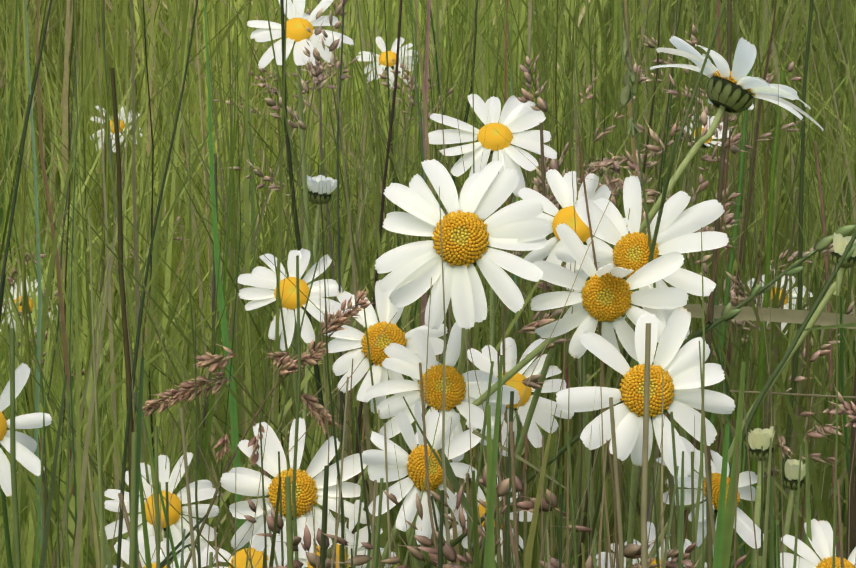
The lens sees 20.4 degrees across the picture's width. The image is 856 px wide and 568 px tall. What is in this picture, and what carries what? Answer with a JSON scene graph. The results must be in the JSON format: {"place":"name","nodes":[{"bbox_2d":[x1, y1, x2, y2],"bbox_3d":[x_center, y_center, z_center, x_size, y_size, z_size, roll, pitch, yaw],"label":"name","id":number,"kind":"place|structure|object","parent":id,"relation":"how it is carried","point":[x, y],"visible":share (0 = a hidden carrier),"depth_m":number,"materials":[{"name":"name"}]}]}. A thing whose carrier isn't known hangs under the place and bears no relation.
{"place":"outdoors","nodes":[
{"label":"outdoors","id":0,"kind":"place"},
{"bbox_2d":[0,0,855,567],"bbox_3d":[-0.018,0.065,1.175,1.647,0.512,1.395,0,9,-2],"label":"grass","id":1,"kind":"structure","parent":0,"point":[110,370],"depth_m":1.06,"materials":[{"name":"green plant"}]},
{"label":"ground","id":2,"kind":"structure","parent":0,"visible":0},
{"bbox_2d":[0,363,51,496],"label":"daisy","id":3,"kind":"object","parent":2,"relation":"on","point":[27,458],"visible":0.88,"depth_m":0.65,"materials":[{"name":"white plant"}]},
{"bbox_2d":[0,276,57,528],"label":"daisy","id":4,"kind":"object","parent":2,"relation":"on","point":[31,305],"visible":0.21,"depth_m":1.34,"materials":[{"name":"white plant"}]},
{"bbox_2d":[90,105,142,312],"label":"daisy","id":5,"kind":"object","parent":2,"relation":"on","point":[122,127],"visible":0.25,"depth_m":1.59,"materials":[{"name":"white plant"}]},
{"bbox_2d":[99,452,218,564],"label":"daisy","id":6,"kind":"object","parent":2,"relation":"on","point":[205,490],"visible":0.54,"depth_m":0.73,"materials":[{"name":"white plant"}]},
{"bbox_2d":[106,530,215,567],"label":"daisy","id":7,"kind":"object","parent":2,"relation":"on","point":[125,550],"visible":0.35,"depth_m":0.72,"materials":[{"name":"white plant"}]},
{"bbox_2d":[201,532,293,567],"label":"daisy","id":8,"kind":"object","parent":2,"relation":"on","point":[241,556],"visible":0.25,"depth_m":0.66,"materials":[{"name":"plant"}]},
{"bbox_2d":[238,248,346,468],"bbox_3d":[-0.047,0.174,0.878,0.037,0.390,0.137,0,9,-2],"label":"daisy","id":9,"kind":"object","parent":2,"relation":"on","point":[264,279],"visible":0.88,"depth_m":0.79,"materials":[{"name":"white plant"}]},
{"bbox_2d":[220,417,366,564],"bbox_3d":[-0.035,0.212,0.679,0.038,0.377,0.131,0,9,-2],"label":"daisy","id":10,"kind":"object","parent":2,"relation":"on","point":[309,487],"visible":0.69,"depth_m":0.60,"materials":[{"name":"white plant"}]},
{"bbox_2d":[247,0,353,417],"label":"daisy","id":11,"kind":"object","parent":2,"relation":"on","point":[297,32],"visible":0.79,"depth_m":0.89,"materials":[{"name":"white plant"}]},
{"bbox_2d":[293,175,336,531],"bbox_3d":[-0.052,0.153,0.978,0.038,0.400,0.013,5,10,27],"label":"bud","id":12,"kind":"object","parent":2,"relation":"on","point":[316,195],"visible":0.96,"depth_m":0.94,"materials":[{"name":"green plant"}]},
{"bbox_2d":[267,500,395,567],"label":"daisy","id":13,"kind":"object","parent":2,"relation":"on","point":[363,534],"visible":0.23,"depth_m":0.65,"materials":[{"name":"white plant"}]},
{"bbox_2d":[324,280,447,567],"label":"daisy","id":14,"kind":"object","parent":2,"relation":"on","point":[349,338],"visible":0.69,"depth_m":0.65,"materials":[{"name":"white plant"}]},
{"bbox_2d":[356,36,417,321],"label":"daisy","id":15,"kind":"object","parent":2,"relation":"on","point":[382,56],"visible":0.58,"depth_m":1.44,"materials":[{"name":"white plant"}]},
{"bbox_2d":[326,401,480,559],"bbox_3d":[-0.032,0.211,0.667,0.039,0.383,0.131,-6,11,-32],"label":"daisy","id":16,"kind":"object","parent":2,"relation":"on","point":[410,462],"visible":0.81,"depth_m":0.59,"materials":[{"name":"white plant"}]},
{"bbox_2d":[0,0,855,567],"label":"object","id":17,"kind":"object","parent":2,"relation":"on","point":[722,530],"visible":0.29,"depth_m":0.71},
{"bbox_2d":[0,0,855,567],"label":"grass","id":18,"kind":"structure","parent":2,"relation":"on","point":[288,366],"depth_m":0.60,"materials":[{"name":"green plant"}]},
{"bbox_2d":[364,322,519,564],"bbox_3d":[-0.023,0.198,0.710,0.039,0.397,0.163,-4,10,-23],"label":"daisy","id":19,"kind":"object","parent":2,"relation":"on","point":[402,359],"visible":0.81,"depth_m":0.62,"materials":[{"name":"white plant"}]},
{"bbox_2d":[57,468,844,567],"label":"grass","id":20,"kind":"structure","parent":2,"relation":"on","point":[415,539],"depth_m":0.67,"materials":[{"name":"green plant"}]},
{"bbox_2d":[374,159,549,567],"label":"daisy","id":21,"kind":"object","parent":2,"relation":"on","point":[470,236],"visible":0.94,"depth_m":0.59,"materials":[{"name":"white plant"}]},
{"bbox_2d":[447,477,532,567],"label":"daisy","id":22,"kind":"object","parent":2,"relation":"on","point":[480,495],"visible":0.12,"depth_m":0.75,"materials":[{"name":"white plant"}]},
{"bbox_2d":[428,94,556,498],"bbox_3d":[0.020,0.149,0.875,0.044,0.441,0.085,0,9,-2],"label":"daisy","id":23,"kind":"object","parent":2,"relation":"on","point":[518,116],"visible":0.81,"depth_m":0.81,"materials":[{"name":"white plant"}]},
{"bbox_2d":[460,337,573,526],"bbox_3d":[0.040,0.197,0.766,0.038,0.379,0.114,3,10,20],"label":"daisy","id":24,"kind":"object","parent":2,"relation":"on","point":[542,417],"visible":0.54,"depth_m":0.69,"materials":[{"name":"white plant"}]},
{"bbox_2d":[378,223,687,567],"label":"daisy","id":25,"kind":"object","parent":2,"relation":"on","point":[607,296],"visible":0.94,"depth_m":0.59,"materials":[{"name":"white plant"}]},
{"bbox_2d":[517,169,628,567],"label":"daisy","id":26,"kind":"object","parent":2,"relation":"on","point":[562,189],"visible":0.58,"depth_m":0.66,"materials":[{"name":"white plant"}]},
{"bbox_2d":[555,175,728,567],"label":"daisy","id":27,"kind":"object","parent":2,"relation":"on","point":[678,227],"visible":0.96,"depth_m":0.60,"materials":[{"name":"white plant"}]},
{"bbox_2d":[556,307,734,567],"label":"daisy","id":28,"kind":"object","parent":2,"relation":"on","point":[681,385],"visible":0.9,"depth_m":0.57,"materials":[{"name":"white plant"}]},
{"bbox_2d":[596,522,706,567],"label":"daisy","id":29,"kind":"object","parent":2,"relation":"on","point":[652,536],"visible":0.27,"depth_m":0.69,"materials":[{"name":"white plant"}]},
{"bbox_2d":[652,358,664,522],"bbox_3d":[0.066,0.199,0.833,0.050,0.356,0.012,5,10,31],"label":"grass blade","id":30,"kind":"object","parent":2,"relation":"on","point":[655,481],"depth_m":0.80,"materials":[{"name":"green plant"}]},
{"bbox_2d":[494,36,823,538],"bbox_3d":[0.025,0.163,0.686,0.188,0.473,0.044,7,12,39],"label":"daisy","id":31,"kind":"object","parent":2,"relation":"on","point":[735,90],"visible":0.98,"depth_m":0.60,"materials":[{"name":"white plant"}]},
{"bbox_2d":[674,115,731,427],"bbox_3d":[0.138,0.102,1.286,0.027,0.404,0.143,0,9,-2],"label":"daisy","id":32,"kind":"object","parent":2,"relation":"on","point":[706,144],"visible":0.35,"depth_m":1.20,"materials":[{"name":"white plant"}]},
{"bbox_2d":[647,436,763,563],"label":"daisy","id":33,"kind":"object","parent":2,"relation":"on","point":[744,527],"visible":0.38,"depth_m":0.61,"materials":[{"name":"white plant"}]},
{"bbox_2d":[748,426,774,567],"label":"bud","id":34,"kind":"object","parent":2,"relation":"on","point":[758,438],"visible":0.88,"depth_m":0.61,"materials":[{"name":"green plant"}]},
{"bbox_2d":[697,233,855,567],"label":"bud","id":35,"kind":"object","parent":2,"relation":"on","point":[840,242],"visible":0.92,"depth_m":0.61,"materials":[{"name":"green plant"}]},
{"bbox_2d":[747,265,812,395],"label":"daisy","id":36,"kind":"object","parent":2,"relation":"on","point":[786,306],"visible":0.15,"depth_m":1.25,"materials":[{"name":"white plant"}]},
{"bbox_2d":[780,459,805,567],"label":"bud","id":37,"kind":"object","parent":2,"relation":"on","point":[790,480],"visible":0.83,"depth_m":0.70,"materials":[{"name":"green plant"}]},
{"bbox_2d":[780,519,855,567],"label":"daisy","id":38,"kind":"object","parent":2,"relation":"on","point":[821,542],"visible":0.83,"depth_m":0.59,"materials":[{"name":"white plant"}]}
]}

